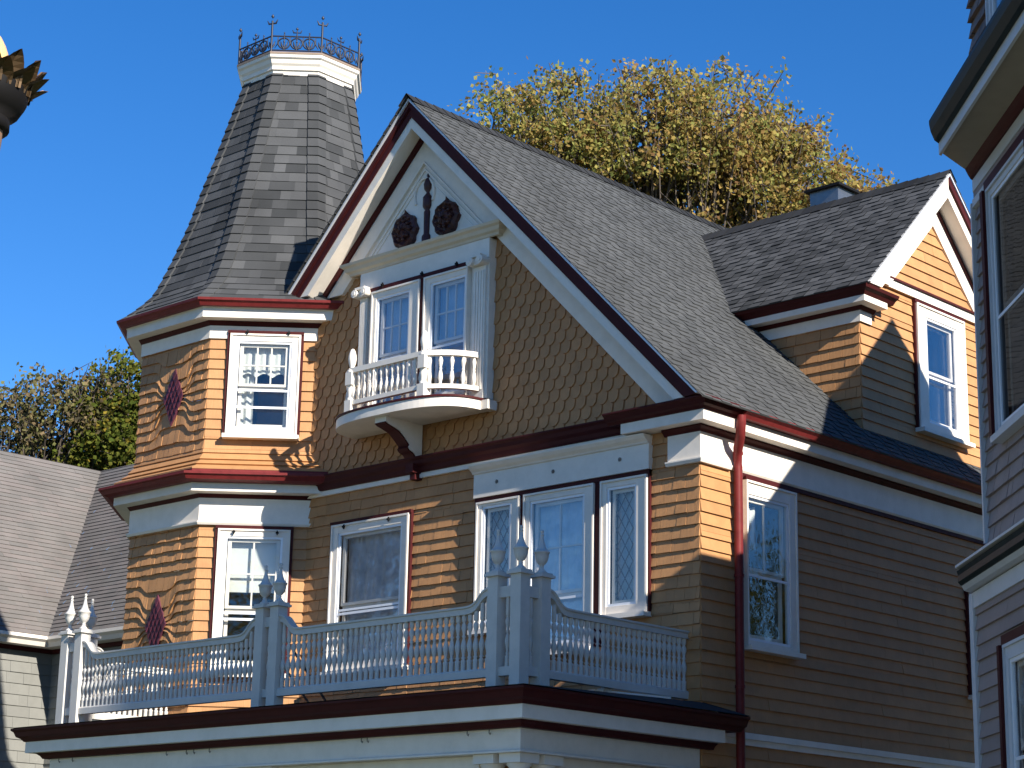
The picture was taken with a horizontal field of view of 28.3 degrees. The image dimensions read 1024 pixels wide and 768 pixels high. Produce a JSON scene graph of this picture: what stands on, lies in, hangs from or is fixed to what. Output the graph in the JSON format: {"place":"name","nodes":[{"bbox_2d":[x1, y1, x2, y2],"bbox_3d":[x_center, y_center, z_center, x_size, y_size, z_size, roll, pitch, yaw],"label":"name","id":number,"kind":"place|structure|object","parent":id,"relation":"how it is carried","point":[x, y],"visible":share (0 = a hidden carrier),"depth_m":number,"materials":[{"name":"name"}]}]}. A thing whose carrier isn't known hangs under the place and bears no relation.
{"place":"outdoors","nodes":[
{"label":"outdoors","id":0,"kind":"place"},
{"bbox_2d":[0,450,191,767],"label":"pale house","id":1,"kind":"structure","parent":0,"point":[51,554],"depth_m":35.23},
{"bbox_2d":[0,0,972,586],"label":"sky","id":2,"kind":"structure","parent":0,"point":[104,173],"materials":[{"name":"blue"}]},
{"bbox_2d":[10,15,985,767],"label":"yellow house","id":3,"kind":"structure","parent":0,"point":[464,443],"depth_m":22.62,"materials":[{"name":"yellow wood"}]},
{"bbox_2d":[209,525,293,678],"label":"window","id":4,"kind":"structure","parent":3,"relation":"in","point":[241,557],"depth_m":24.01,"materials":[{"name":"wood"}]},
{"bbox_2d":[222,330,303,440],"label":"window","id":5,"kind":"structure","parent":3,"relation":"in","point":[252,356],"depth_m":24.57,"materials":[{"name":"wood"}]},
{"bbox_2d":[285,639,325,701],"bbox_3d":[-2.211,2.938,21.139,0.224,1.012,1.765,7,-16,-20],"label":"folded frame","id":6,"kind":"object","parent":3,"relation":"on","point":[307,700],"visible":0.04,"depth_m":20.50,"materials":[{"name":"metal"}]},
{"bbox_2d":[320,509,450,676],"bbox_3d":[-1.400,2.459,23.340,1.354,1.800,0.880,-12,-20,41],"label":"window","id":7,"kind":"structure","parent":3,"relation":"in","point":[376,563],"depth_m":23.26,"materials":[{"name":"wood"}]},
{"bbox_2d":[367,279,420,404],"bbox_3d":[-1.100,-0.317,23.745,0.810,1.545,0.821,-12,-20,41],"label":"window","id":8,"kind":"structure","parent":3,"relation":"in","point":[402,300],"depth_m":23.67,"materials":[{"name":"wood"}]},
{"bbox_2d":[421,266,471,394],"bbox_3d":[-0.494,-0.451,23.197,0.705,1.545,0.821,-12,-20,41],"label":"window","id":9,"kind":"structure","parent":3,"relation":"in","point":[455,284],"depth_m":23.08,"materials":[{"name":"wood"}]},
{"bbox_2d":[467,495,534,635],"bbox_3d":[0.084,2.021,22.028,0.680,1.450,0.880,-12,-20,41],"label":"window","id":10,"kind":"structure","parent":3,"relation":"in","point":[503,513],"depth_m":21.95,"materials":[{"name":"wood"}]},
{"bbox_2d":[522,483,612,656],"bbox_3d":[0.721,2.025,21.410,1.030,1.750,0.880,-12,-20,41],"label":"window","id":11,"kind":"structure","parent":3,"relation":"in","point":[566,516],"depth_m":21.28,"materials":[{"name":"wood"}]},
{"bbox_2d":[591,689,670,698],"bbox_3d":[0.998,2.973,19.366,0.836,0.075,0.819,7,-16,-21],"label":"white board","id":12,"kind":"object","parent":3,"relation":"attached to","point":[657,696],"visible":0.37,"depth_m":19.04,"materials":[{"name":"white wood"}]},
{"bbox_2d":[599,474,684,618],"bbox_3d":[1.378,1.735,20.855,0.660,1.450,0.880,-12,-20,41],"label":"window","id":13,"kind":"structure","parent":3,"relation":"in","point":[630,494],"depth_m":20.68,"materials":[{"name":"wood"}]},
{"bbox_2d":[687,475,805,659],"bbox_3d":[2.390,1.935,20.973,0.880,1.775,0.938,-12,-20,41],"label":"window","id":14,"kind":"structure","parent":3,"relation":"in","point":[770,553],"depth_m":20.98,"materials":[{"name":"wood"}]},
{"bbox_2d":[871,299,975,448],"bbox_3d":[4.808,-0.057,24.173,0.880,1.598,1.120,-12,-20,41],"label":"window","id":15,"kind":"structure","parent":3,"relation":"in","point":[935,363],"depth_m":24.13,"materials":[{"name":"wood"}]},
{"bbox_2d":[964,591,972,699],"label":"window","id":16,"kind":"structure","parent":3,"relation":"in","point":[967,623],"depth_m":23.34,"materials":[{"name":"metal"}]},
{"bbox_2d":[929,0,1023,767],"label":"grey house","id":17,"kind":"structure","parent":0,"point":[976,123],"depth_m":14.76,"materials":[{"name":"grey wood"}]},
{"bbox_2d":[985,0,999,25],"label":"window","id":18,"kind":"structure","parent":17,"relation":"in","point":[991,6],"depth_m":15.36,"materials":[{"name":"metal"}]},
{"bbox_2d":[979,128,1023,443],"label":"window","id":19,"kind":"structure","parent":17,"relation":"in","point":[1001,201],"depth_m":14.78,"materials":[{"name":"wood"}]},
{"bbox_2d":[996,624,1023,767],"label":"window","id":20,"kind":"structure","parent":17,"relation":"in","point":[1010,672],"depth_m":14.28,"materials":[{"name":"wood"}]},
{"label":"ground","id":21,"kind":"structure","parent":0,"visible":0},
{"bbox_2d":[0,36,49,147],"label":"street lamp","id":22,"kind":"object","parent":21,"relation":"on","point":[20,85],"visible":1,"depth_m":5.15,"materials":[{"name":"metal"}]},
{"bbox_2d":[0,356,136,464],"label":"tree","id":23,"kind":"object","parent":21,"relation":"on","point":[27,421],"visible":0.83,"depth_m":47.36,"materials":[{"name":"green plant"}]},
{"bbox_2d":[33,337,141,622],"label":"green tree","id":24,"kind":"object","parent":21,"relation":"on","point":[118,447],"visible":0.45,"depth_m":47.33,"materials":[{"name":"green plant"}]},
{"bbox_2d":[447,52,899,227],"bbox_3d":[2.939,2.256,36.203,11.376,17.615,3.927,1,-15,2],"label":"maple tree","id":25,"kind":"object","parent":21,"relation":"on","point":[725,175],"visible":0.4,"depth_m":37.12,"materials":[{"name":"green plant"}]}
]}

